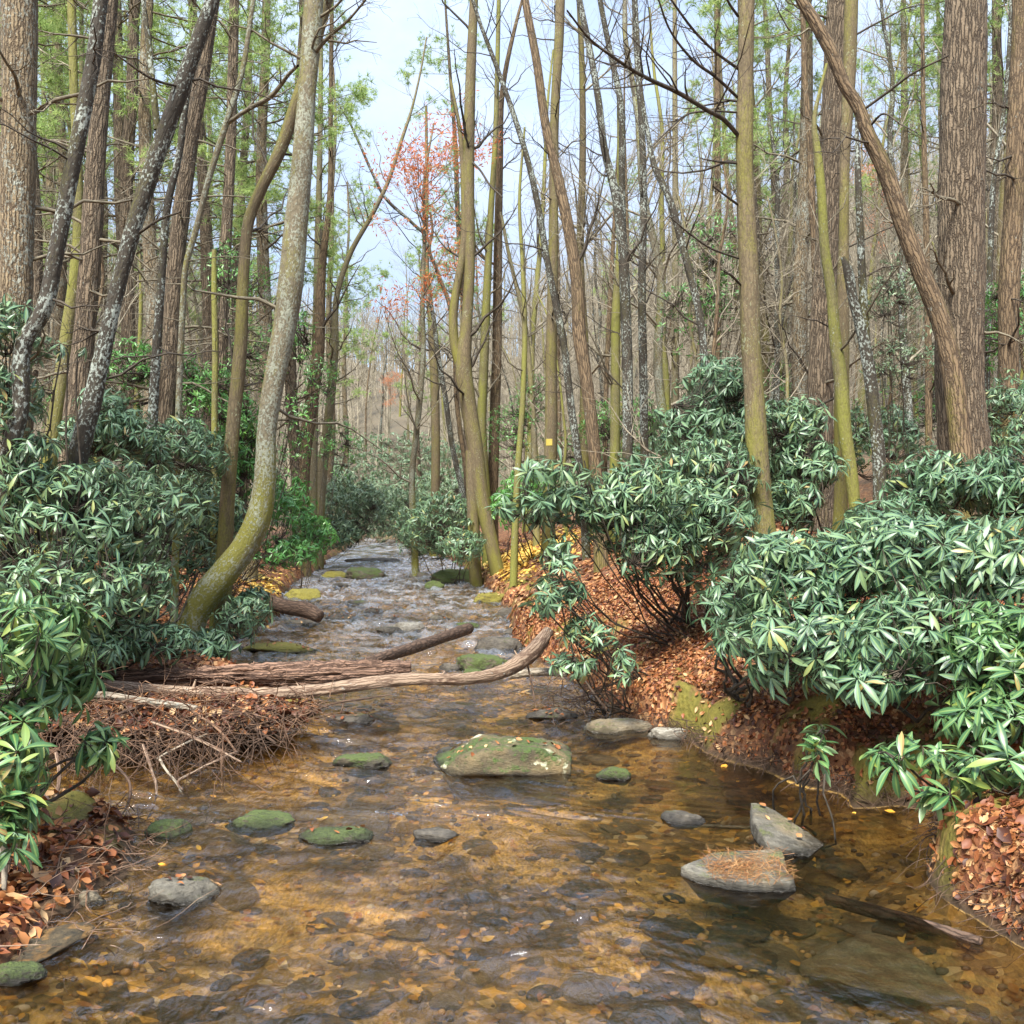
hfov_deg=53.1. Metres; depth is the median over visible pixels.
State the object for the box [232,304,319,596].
laurel
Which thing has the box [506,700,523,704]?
submerged stone
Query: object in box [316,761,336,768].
submerged stone
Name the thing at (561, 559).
rhododendron
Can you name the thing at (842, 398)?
tree
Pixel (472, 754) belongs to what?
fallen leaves
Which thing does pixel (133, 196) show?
tree
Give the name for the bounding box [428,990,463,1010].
submerged stone
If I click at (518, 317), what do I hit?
tree
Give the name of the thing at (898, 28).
pine tree
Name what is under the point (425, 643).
log
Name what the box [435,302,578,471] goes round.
sapling
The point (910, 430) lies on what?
rhododendron
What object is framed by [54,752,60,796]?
stick
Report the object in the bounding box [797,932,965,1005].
submerged stone
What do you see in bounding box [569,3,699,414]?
tree
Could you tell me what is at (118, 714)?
stick
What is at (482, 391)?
tree
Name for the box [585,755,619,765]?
submerged stone
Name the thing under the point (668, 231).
tree
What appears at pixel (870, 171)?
red leaved tree
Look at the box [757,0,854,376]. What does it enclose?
tree
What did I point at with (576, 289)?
tree
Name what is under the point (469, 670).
rock
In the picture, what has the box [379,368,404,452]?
red leaved tree
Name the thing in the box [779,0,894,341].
tree
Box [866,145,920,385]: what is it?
tree
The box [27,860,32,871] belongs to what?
stick
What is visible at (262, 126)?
pine tree
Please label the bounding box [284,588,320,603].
rock
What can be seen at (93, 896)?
rock
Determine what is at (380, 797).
submerged stone
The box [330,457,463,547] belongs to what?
rhododendron
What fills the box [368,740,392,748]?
submerged stone
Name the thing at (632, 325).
tree
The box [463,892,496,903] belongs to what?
submerged stone
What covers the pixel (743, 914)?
submerged stone
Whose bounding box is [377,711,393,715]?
submerged stone
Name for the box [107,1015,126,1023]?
submerged stone
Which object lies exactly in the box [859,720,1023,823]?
rhododendron
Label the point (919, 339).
sapling
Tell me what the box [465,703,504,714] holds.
submerged stone
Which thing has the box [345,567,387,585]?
rock
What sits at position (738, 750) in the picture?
roots
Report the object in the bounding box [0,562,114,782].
rhododendron
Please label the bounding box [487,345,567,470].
sapling
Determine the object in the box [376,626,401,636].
rock
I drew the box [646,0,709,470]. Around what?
tree
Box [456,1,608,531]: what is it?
tree
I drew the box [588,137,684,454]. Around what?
tree
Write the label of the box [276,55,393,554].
pine tree
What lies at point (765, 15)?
pine tree
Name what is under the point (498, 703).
submerged stone
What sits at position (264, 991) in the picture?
submerged stone
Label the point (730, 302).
tree
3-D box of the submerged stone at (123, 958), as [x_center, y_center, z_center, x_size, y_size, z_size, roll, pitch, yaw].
[-1.688,1.843,4.247,0.323,0.046,0.235,-1,13,-35]
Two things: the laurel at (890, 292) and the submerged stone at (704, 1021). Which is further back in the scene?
the laurel at (890, 292)
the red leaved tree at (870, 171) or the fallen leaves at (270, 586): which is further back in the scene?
the red leaved tree at (870, 171)
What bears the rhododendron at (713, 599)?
on the ground
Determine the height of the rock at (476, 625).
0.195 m
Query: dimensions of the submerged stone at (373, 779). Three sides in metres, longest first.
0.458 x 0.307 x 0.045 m
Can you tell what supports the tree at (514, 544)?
on the ground
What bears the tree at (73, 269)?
on the ground
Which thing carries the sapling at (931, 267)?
on the ground
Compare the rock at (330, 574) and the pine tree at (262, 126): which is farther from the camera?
the rock at (330, 574)
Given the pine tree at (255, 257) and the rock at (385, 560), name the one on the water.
the rock at (385, 560)
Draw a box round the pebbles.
[2,609,1023,1023]
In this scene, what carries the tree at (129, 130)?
on the ground
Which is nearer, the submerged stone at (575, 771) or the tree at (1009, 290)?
the submerged stone at (575, 771)
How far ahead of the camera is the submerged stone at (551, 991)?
4.11 m
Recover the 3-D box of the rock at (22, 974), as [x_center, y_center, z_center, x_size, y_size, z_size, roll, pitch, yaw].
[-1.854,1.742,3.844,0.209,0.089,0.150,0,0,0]
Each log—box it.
[68,627,552,699]
[94,691,197,710]
[97,658,411,686]
[259,593,323,622]
[360,623,473,660]
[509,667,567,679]
[824,892,982,945]
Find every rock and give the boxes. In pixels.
[0,961,47,990]
[79,889,105,909]
[144,819,192,844]
[146,876,220,914]
[225,810,294,837]
[241,642,316,656]
[282,619,320,628]
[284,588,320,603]
[297,826,374,848]
[319,571,345,584]
[325,614,359,625]
[326,713,375,730]
[332,582,348,589]
[332,752,392,777]
[344,558,399,565]
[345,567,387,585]
[345,600,368,608]
[364,608,383,616]
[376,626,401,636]
[385,617,398,623]
[392,622,424,639]
[413,827,459,847]
[416,572,429,583]
[424,580,443,595]
[428,615,449,624]
[431,569,481,589]
[433,734,571,800]
[436,747,452,754]
[438,663,459,672]
[455,622,480,632]
[455,653,506,670]
[463,668,482,683]
[473,592,503,607]
[474,636,522,660]
[496,607,511,620]
[502,628,512,636]
[525,707,578,724]
[583,718,651,740]
[595,766,630,785]
[647,727,686,746]
[660,810,705,829]
[680,848,795,906]
[750,803,823,870]
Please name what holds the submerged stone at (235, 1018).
on the ground
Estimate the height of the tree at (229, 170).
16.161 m
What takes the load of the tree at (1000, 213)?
on the ground
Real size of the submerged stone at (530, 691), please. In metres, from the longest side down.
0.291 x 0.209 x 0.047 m
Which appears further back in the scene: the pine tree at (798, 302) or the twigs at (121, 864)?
the pine tree at (798, 302)
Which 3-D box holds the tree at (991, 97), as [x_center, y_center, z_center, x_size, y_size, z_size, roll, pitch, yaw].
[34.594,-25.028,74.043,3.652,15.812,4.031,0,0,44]
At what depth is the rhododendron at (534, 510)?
8.60 m
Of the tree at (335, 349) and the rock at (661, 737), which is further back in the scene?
the tree at (335, 349)
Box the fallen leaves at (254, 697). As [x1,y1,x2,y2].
[36,691,321,747]
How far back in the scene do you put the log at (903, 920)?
4.47 m
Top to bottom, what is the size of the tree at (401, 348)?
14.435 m
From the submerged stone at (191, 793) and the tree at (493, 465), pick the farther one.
the tree at (493, 465)
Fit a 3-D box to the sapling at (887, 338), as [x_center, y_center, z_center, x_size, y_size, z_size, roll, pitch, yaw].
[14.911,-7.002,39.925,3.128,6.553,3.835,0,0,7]
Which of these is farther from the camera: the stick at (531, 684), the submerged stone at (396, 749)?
the stick at (531, 684)
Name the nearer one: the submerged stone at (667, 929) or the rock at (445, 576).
the submerged stone at (667, 929)
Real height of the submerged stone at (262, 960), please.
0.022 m
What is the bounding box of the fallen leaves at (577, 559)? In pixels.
[83,521,830,642]
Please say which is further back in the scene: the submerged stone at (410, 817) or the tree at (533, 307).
the tree at (533, 307)
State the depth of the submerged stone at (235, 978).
4.29 m
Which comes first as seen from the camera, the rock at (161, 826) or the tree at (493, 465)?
the rock at (161, 826)
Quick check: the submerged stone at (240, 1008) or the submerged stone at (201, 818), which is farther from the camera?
the submerged stone at (201, 818)
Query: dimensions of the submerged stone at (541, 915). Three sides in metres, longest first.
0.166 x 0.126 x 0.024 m
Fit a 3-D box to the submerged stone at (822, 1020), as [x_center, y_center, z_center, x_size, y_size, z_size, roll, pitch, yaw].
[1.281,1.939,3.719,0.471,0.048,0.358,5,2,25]
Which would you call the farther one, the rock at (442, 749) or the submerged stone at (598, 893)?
the rock at (442, 749)
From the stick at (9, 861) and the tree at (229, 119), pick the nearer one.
the stick at (9, 861)
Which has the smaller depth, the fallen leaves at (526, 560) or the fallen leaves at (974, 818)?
the fallen leaves at (974, 818)
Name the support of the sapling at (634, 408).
on the ground
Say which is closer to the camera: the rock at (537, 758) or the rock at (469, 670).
the rock at (537, 758)
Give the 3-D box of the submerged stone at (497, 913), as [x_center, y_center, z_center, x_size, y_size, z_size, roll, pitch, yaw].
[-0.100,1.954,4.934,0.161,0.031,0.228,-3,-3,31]
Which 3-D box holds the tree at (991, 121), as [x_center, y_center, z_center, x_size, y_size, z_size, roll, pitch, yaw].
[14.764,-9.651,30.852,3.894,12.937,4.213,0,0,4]
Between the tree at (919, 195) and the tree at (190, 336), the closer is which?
the tree at (190, 336)
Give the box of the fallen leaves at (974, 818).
[511,544,1023,939]
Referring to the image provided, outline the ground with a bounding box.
[0,201,1023,1023]
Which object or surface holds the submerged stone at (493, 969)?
on the ground
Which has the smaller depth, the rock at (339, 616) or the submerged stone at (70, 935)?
the submerged stone at (70, 935)
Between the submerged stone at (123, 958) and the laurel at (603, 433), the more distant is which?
the laurel at (603, 433)
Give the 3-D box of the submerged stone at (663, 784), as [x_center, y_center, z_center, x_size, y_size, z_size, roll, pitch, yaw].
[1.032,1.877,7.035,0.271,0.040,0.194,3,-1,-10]
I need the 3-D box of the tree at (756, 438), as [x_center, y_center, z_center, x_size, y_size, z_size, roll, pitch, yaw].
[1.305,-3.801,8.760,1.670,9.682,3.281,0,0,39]
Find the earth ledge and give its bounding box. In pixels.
[37,703,320,742]
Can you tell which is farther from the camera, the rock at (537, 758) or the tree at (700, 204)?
the tree at (700, 204)
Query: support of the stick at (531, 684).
hanging from the log at (531, 652)
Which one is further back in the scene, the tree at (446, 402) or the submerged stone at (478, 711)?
the tree at (446, 402)
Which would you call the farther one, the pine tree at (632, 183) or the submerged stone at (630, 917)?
the pine tree at (632, 183)
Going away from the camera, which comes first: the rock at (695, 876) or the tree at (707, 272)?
the rock at (695, 876)
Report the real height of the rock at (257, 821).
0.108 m
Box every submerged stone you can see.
[9,921,94,962]
[76,938,143,975]
[98,980,129,1010]
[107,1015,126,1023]
[117,901,136,911]
[122,992,154,1013]
[124,807,143,814]
[153,761,176,772]
[154,811,193,823]
[156,995,228,1023]
[177,791,197,796]
[182,854,203,866]
[187,828,254,856]
[187,841,247,858]
[191,815,213,827]
[192,837,230,846]
[194,1021,218,1023]
[197,799,226,811]
[206,803,245,819]
[209,991,263,1014]
[210,978,231,990]
[212,819,223,823]
[215,879,258,910]
[218,1014,253,1023]
[222,974,241,985]
[224,984,276,1004]
[231,949,270,970]
[232,862,242,868]
[239,748,268,757]
[239,907,261,914]
[248,955,265,965]
[253,843,280,855]
[257,1013,353,1023]
[277,851,306,864]
[278,977,324,993]
[293,809,330,821]
[299,787,309,790]
[301,845,335,857]
[304,802,328,808]
[305,911,348,934]
[311,736,329,743]
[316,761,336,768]
[318,787,340,797]
[318,805,388,839]
[327,957,349,965]
[330,741,344,745]
[332,731,376,747]
[332,989,357,998]
[338,990,404,1017]
[339,771,389,783]
[342,970,401,990]
[346,791,371,800]
[352,794,407,808]
[352,844,393,859]
[355,705,371,710]
[358,715,399,732]
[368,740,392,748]
[373,958,410,973]
[375,703,388,706]
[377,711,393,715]
[377,735,395,742]
[384,921,429,938]
[387,747,406,751]
[387,948,418,963]
[389,755,402,760]
[393,857,411,863]
[395,822,421,833]
[400,868,429,876]
[405,709,424,714]
[405,811,421,819]
[406,781,448,792]
[407,712,423,717]
[412,766,433,773]
[417,710,437,718]
[417,856,431,860]
[418,993,432,1001]
[428,788,447,796]
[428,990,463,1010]
[429,719,465,727]
[430,701,475,709]
[441,899,470,910]
[442,697,454,700]
[444,946,476,957]
[448,730,474,736]
[454,965,491,987]
[457,953,485,960]
[462,839,492,849]
[462,959,509,984]
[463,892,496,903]
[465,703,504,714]
[467,843,496,855]
[473,909,509,925]
[475,805,499,812]
[481,713,498,717]
[492,701,507,705]
[496,719,513,724]
[502,805,528,815]
[504,789,568,805]
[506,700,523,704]
[515,719,531,724]
[524,955,544,966]
[526,928,579,949]
[526,984,562,1001]
[527,688,550,692]
[528,829,592,858]
[530,908,553,921]
[533,845,552,857]
[542,701,576,710]
[556,879,607,897]
[560,971,621,1004]
[571,770,581,776]
[573,721,589,727]
[573,842,604,864]
[579,754,600,760]
[579,879,614,890]
[582,761,593,764]
[584,773,599,781]
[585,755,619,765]
[585,891,606,895]
[596,892,633,905]
[600,822,638,833]
[601,992,633,1008]
[606,992,702,1023]
[614,849,650,866]
[614,938,631,946]
[618,998,628,1003]
[623,910,652,919]
[626,753,641,756]
[632,1016,664,1023]
[639,917,692,940]
[639,938,704,971]
[639,967,705,994]
[640,795,663,803]
[644,780,676,789]
[655,865,680,876]
[663,893,684,903]
[664,854,679,860]
[673,917,704,936]
[676,1019,710,1023]
[696,765,710,772]
[697,951,738,967]
[700,810,722,818]
[700,930,778,967]
[706,920,770,943]
[719,780,750,787]
[726,787,763,810]
[729,817,749,825]
[732,911,755,920]
[734,957,777,974]
[737,902,778,909]
[754,790,776,801]
[754,916,815,939]
[757,994,821,1022]
[761,943,801,974]
[764,800,782,805]
[765,803,785,812]
[769,925,800,936]
[769,989,810,1000]
[794,875,810,888]
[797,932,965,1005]
[800,1017,866,1023]
[803,872,841,886]
[803,885,838,898]
[809,977,892,1002]
[814,843,835,856]
[819,858,869,881]
[835,921,875,935]
[871,920,919,938]
[898,859,913,865]
[917,946,936,954]
[955,942,978,948]
[964,945,984,952]
[964,1003,989,1017]
[1011,1006,1023,1023]
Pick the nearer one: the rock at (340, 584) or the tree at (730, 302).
the rock at (340, 584)
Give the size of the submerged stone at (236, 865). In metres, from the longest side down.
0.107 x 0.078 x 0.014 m
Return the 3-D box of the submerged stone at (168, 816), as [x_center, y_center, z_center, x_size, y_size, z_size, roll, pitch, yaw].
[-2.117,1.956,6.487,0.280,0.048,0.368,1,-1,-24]
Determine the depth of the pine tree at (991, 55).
90.13 m
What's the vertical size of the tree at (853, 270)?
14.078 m
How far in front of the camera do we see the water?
7.93 m
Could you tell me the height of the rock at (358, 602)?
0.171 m
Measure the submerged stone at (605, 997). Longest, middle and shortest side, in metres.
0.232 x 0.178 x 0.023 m
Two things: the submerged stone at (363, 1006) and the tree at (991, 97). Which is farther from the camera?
the tree at (991, 97)
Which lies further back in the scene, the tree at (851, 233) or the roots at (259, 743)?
the tree at (851, 233)
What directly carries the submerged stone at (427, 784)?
on the ground
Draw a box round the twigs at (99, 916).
[0,770,213,993]
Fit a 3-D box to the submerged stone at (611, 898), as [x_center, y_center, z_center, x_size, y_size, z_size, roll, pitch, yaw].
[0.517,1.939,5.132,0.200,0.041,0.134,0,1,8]
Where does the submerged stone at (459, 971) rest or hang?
on the ground
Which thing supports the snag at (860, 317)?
on the ground
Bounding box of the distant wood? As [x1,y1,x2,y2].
[34,111,1023,526]
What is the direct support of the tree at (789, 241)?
on the ground
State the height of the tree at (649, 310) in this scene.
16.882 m
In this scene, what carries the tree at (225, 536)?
on the ground
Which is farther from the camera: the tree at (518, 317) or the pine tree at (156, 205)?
the tree at (518, 317)
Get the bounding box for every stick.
[0,846,7,890]
[8,858,11,874]
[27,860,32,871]
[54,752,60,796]
[84,705,147,731]
[116,764,131,813]
[142,744,157,817]
[150,721,241,762]
[156,735,204,759]
[158,842,183,854]
[159,757,182,794]
[176,751,237,789]
[190,709,238,755]
[249,726,276,743]
[317,694,391,709]
[527,666,535,707]
[572,668,641,699]
[585,680,607,709]
[662,822,749,829]
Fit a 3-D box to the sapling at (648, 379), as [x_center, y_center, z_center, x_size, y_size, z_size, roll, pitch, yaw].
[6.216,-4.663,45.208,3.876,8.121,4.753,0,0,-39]
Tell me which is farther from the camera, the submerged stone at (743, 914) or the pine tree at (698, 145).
the pine tree at (698, 145)
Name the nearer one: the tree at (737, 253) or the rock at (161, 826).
the rock at (161, 826)
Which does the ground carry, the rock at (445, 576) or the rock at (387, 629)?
the rock at (445, 576)
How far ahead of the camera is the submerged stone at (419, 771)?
7.58 m
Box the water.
[31,538,944,1023]
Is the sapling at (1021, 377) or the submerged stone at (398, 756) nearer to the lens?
the submerged stone at (398, 756)
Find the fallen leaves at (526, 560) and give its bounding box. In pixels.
[481,527,592,586]
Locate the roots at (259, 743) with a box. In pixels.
[29,691,332,794]
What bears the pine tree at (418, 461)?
on the ground
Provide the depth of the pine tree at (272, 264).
43.99 m
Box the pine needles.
[697,842,802,884]
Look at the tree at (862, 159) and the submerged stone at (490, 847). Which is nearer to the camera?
the submerged stone at (490, 847)
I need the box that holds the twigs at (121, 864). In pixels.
[5,788,197,983]
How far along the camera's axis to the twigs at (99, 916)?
4.61 m
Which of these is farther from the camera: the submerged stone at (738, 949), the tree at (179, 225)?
the tree at (179, 225)
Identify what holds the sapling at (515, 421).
on the ground
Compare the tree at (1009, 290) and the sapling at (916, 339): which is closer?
the tree at (1009, 290)
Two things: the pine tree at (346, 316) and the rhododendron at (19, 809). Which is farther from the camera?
the pine tree at (346, 316)
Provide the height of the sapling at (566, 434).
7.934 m
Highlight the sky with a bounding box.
[37,0,1008,371]
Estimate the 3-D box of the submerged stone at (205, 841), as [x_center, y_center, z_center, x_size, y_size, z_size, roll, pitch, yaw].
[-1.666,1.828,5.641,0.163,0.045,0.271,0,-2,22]
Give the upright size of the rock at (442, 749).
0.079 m
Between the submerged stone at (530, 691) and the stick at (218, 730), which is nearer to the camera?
the stick at (218, 730)
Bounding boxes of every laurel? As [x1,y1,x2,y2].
[37,373,183,464]
[105,336,208,605]
[182,361,258,563]
[184,229,294,592]
[206,423,340,589]
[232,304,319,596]
[300,353,366,588]
[483,371,544,547]
[486,470,559,565]
[538,416,656,481]
[578,391,667,468]
[652,210,740,486]
[728,355,791,416]
[851,374,992,456]
[858,253,933,498]
[984,269,1023,445]
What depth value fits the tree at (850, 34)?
12.94 m
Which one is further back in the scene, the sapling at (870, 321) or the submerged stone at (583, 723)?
the sapling at (870, 321)
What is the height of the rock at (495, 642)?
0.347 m
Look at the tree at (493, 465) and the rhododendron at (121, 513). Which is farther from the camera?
the tree at (493, 465)
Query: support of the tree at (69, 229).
on the ground
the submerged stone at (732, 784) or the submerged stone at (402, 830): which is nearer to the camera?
the submerged stone at (402, 830)
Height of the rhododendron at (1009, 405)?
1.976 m
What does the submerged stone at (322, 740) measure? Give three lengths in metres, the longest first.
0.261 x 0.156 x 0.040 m
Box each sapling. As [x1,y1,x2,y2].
[32,111,254,465]
[32,260,57,380]
[36,319,137,428]
[96,305,199,440]
[100,225,201,452]
[104,273,201,392]
[182,331,282,441]
[183,232,274,466]
[244,387,300,537]
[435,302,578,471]
[459,311,567,463]
[474,241,636,535]
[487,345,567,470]
[487,354,568,485]
[489,297,598,527]
[539,348,600,485]
[544,399,579,487]
[557,330,610,518]
[561,255,649,453]
[568,96,820,476]
[577,351,657,465]
[580,82,855,467]
[587,258,791,472]
[603,316,669,441]
[645,116,911,457]
[648,328,736,426]
[650,93,919,519]
[652,158,932,470]
[669,299,736,392]
[696,244,808,400]
[722,240,855,399]
[762,256,888,427]
[769,280,878,395]
[787,110,995,476]
[808,239,882,359]
[808,244,874,415]
[811,192,930,454]
[849,201,995,401]
[849,251,894,424]
[849,290,923,425]
[850,232,937,455]
[866,186,1023,379]
[867,251,924,405]
[876,303,924,378]
[877,241,935,347]
[881,264,935,374]
[898,46,1006,346]
[928,125,1023,386]
[931,163,1023,360]
[985,170,1023,414]
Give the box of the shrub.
[274,429,507,503]
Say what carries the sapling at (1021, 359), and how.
on the ground
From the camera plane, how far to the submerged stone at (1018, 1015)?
3.73 m
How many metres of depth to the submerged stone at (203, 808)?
6.75 m
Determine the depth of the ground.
5.50 m
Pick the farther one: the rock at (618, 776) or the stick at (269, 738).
the stick at (269, 738)
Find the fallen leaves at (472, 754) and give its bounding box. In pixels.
[164,592,805,884]
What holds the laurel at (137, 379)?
on the ground
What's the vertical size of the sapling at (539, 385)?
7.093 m
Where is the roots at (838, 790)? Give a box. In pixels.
[610,698,1023,948]
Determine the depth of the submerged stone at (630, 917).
4.91 m
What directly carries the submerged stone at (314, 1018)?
on the ground
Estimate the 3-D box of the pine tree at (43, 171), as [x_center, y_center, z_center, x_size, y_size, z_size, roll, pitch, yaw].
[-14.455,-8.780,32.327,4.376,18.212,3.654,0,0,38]
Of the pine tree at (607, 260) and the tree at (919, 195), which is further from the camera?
the pine tree at (607, 260)
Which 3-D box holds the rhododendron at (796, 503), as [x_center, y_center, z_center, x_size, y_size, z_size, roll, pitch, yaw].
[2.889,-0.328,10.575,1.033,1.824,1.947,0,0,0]
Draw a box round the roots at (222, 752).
[30,706,309,821]
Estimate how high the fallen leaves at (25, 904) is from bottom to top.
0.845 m
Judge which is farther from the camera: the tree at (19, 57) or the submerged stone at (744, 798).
the tree at (19, 57)
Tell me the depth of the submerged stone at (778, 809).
6.29 m
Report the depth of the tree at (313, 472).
29.92 m
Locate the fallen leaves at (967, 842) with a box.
[859,726,1023,920]
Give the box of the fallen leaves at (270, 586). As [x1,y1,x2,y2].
[188,572,290,609]
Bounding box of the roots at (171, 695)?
[43,644,371,764]
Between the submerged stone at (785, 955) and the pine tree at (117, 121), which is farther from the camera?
the pine tree at (117, 121)
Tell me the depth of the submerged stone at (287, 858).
5.71 m
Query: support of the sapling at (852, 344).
on the ground
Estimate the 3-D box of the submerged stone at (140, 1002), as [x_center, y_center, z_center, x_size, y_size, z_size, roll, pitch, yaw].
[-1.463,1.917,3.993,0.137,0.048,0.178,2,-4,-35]
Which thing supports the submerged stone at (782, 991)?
on the ground
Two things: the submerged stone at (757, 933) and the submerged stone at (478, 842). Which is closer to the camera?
the submerged stone at (757, 933)
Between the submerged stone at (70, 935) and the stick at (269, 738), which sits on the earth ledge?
the stick at (269, 738)
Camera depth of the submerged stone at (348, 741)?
8.23 m
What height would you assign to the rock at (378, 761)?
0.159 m
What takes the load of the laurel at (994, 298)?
on the ground
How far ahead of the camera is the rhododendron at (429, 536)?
24.00 m
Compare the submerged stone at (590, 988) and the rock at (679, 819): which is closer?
the submerged stone at (590, 988)
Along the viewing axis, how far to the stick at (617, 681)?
8.77 m
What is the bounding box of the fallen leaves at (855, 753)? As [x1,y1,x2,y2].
[614,646,1023,934]
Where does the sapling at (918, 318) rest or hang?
on the ground
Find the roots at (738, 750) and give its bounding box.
[615,710,1023,968]
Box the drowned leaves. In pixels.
[0,677,1023,1023]
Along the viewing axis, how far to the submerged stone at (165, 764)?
7.32 m
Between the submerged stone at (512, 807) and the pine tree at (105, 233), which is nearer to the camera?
the submerged stone at (512, 807)
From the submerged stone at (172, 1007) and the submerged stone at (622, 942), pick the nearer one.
the submerged stone at (172, 1007)
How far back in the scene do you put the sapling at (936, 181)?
20.86 m
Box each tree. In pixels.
[0,0,92,268]
[0,0,129,556]
[0,0,149,607]
[0,0,171,573]
[0,0,181,602]
[32,0,160,590]
[32,48,220,623]
[34,0,284,607]
[34,63,120,429]
[37,0,124,376]
[37,0,137,532]
[37,0,151,461]
[37,5,113,464]
[37,82,58,380]
[38,0,69,403]
[38,0,152,557]
[38,0,204,438]
[38,0,205,476]
[38,44,108,310]
[41,13,144,497]
[45,0,257,569]
[46,0,286,571]
[64,0,309,626]
[97,0,213,413]
[99,181,118,357]
[102,99,176,407]
[104,0,227,420]
[106,0,325,558]
[108,129,169,439]
[116,251,210,572]
[133,0,313,532]
[135,0,321,490]
[137,143,213,529]
[138,166,255,426]
[144,213,197,456]
[165,0,282,482]
[166,0,394,631]
[171,207,229,431]
[184,0,376,581]
[184,79,256,366]
[185,102,290,445]
[192,72,277,508]
[204,0,360,657]
[229,0,373,568]
[229,187,278,415]
[230,244,278,464]
[248,271,284,416]
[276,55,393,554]
[277,338,304,470]
[280,330,340,451]
[289,0,353,569]
[296,1,368,577]
[298,285,325,428]
[315,18,457,568]
[318,175,391,514]
[323,87,479,555]
[324,216,357,430]
[350,283,397,477]
[355,90,509,585]
[362,293,402,451]
[372,91,461,556]
[378,249,448,483]
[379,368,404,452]
[383,269,413,416]
[390,239,425,446]
[395,0,539,552]
[399,195,480,491]
[405,244,441,369]
[407,0,595,560]
[413,0,528,590]
[424,277,462,475]
[438,221,482,493]
[439,0,524,566]
[439,0,546,543]
[449,247,537,450]
[453,210,519,519]
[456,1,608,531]
[466,127,583,588]
[486,182,593,546]
[491,0,672,533]
[495,0,609,558]
[499,216,561,442]
[509,0,613,572]
[510,258,541,387]
[516,51,615,517]
[517,262,577,450]
[520,69,685,543]
[528,0,769,513]
[528,153,665,471]
[535,0,780,601]
[536,248,565,372]
[539,0,676,412]
[543,213,587,461]
[554,0,666,556]
[560,161,638,435]
[565,103,680,468]
[565,187,597,354]
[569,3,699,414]
[571,0,717,539]
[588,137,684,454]
[588,176,615,385]
[590,0,739,411]
[591,172,671,421]
[592,0,690,530]
[593,159,649,337]
[599,204,637,354]
[605,149,730,472]
[610,214,666,434]
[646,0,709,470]
[648,0,851,501]
[652,1,797,367]
[652,155,734,370]
[653,154,680,343]
[668,144,731,398]
[672,0,785,516]
[678,44,755,479]
[678,109,723,347]
[680,176,708,272]
[693,50,781,365]
[695,0,890,523]
[699,0,823,482]
[704,14,872,483]
[709,0,854,471]
[709,56,774,359]
[711,0,853,402]
[712,174,761,369]
[721,8,822,397]
[723,51,798,520]
[723,123,811,334]
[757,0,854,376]
[764,0,944,537]
[767,93,821,334]
[770,0,903,531]
[771,4,888,325]
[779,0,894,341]
[779,63,905,528]
[780,86,858,326]
[795,0,977,535]
[819,0,1002,482]
[849,17,929,456]
[849,27,899,400]
[849,147,890,392]
[850,0,937,417]
[850,0,944,441]
[851,149,922,333]
[853,166,911,368]
[854,127,922,382]
[865,47,936,396]
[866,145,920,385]
[868,66,936,274]
[873,0,988,464]
[877,0,1023,247]
[878,0,998,281]
[882,5,942,384]
[884,0,1023,537]
[910,5,940,226]
[916,0,1022,407]
[916,108,938,270]
[918,0,1023,444]
[918,77,937,257]
[927,0,1011,428]
[984,0,1023,519]
[985,1,1023,282]
[985,57,998,207]
[987,8,1008,142]
[987,56,1005,215]
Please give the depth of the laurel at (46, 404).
21.89 m
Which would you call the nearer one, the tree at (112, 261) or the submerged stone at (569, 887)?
the submerged stone at (569, 887)
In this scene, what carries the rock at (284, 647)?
on the ground
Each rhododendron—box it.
[0,292,86,591]
[0,453,247,650]
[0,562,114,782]
[0,717,131,872]
[52,388,234,622]
[57,612,241,679]
[209,584,277,652]
[323,474,425,562]
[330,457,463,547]
[390,490,487,582]
[485,444,690,647]
[517,535,649,682]
[545,611,638,718]
[557,401,936,535]
[569,433,774,627]
[645,350,779,575]
[686,575,807,707]
[710,501,1023,722]
[765,394,850,537]
[772,724,847,851]
[835,439,1023,566]
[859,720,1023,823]
[923,599,1023,754]
[985,368,1023,517]
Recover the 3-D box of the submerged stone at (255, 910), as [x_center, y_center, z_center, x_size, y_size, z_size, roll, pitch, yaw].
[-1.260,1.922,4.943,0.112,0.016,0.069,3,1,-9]
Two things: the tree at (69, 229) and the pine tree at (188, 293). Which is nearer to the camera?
the tree at (69, 229)
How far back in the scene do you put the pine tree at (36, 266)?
18.10 m
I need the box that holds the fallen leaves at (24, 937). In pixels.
[0,787,134,953]
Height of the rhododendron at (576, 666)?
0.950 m
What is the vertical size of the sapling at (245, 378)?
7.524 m
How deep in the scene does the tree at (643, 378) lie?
17.95 m
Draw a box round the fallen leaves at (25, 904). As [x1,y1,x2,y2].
[0,601,312,954]
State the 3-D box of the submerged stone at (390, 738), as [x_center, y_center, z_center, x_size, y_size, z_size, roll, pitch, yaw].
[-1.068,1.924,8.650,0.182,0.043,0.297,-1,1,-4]
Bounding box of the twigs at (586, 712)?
[496,590,651,738]
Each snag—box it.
[209,249,217,629]
[841,118,886,504]
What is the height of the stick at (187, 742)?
0.138 m
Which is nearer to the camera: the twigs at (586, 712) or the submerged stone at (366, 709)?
the twigs at (586, 712)
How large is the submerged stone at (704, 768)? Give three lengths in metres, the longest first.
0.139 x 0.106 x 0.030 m
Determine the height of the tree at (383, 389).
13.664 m
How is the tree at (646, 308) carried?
on the ground
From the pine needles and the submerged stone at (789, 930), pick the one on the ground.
the submerged stone at (789, 930)
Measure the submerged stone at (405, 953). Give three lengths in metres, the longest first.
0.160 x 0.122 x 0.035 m
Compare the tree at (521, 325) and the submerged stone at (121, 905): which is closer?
the submerged stone at (121, 905)
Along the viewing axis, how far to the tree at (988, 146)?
60.98 m

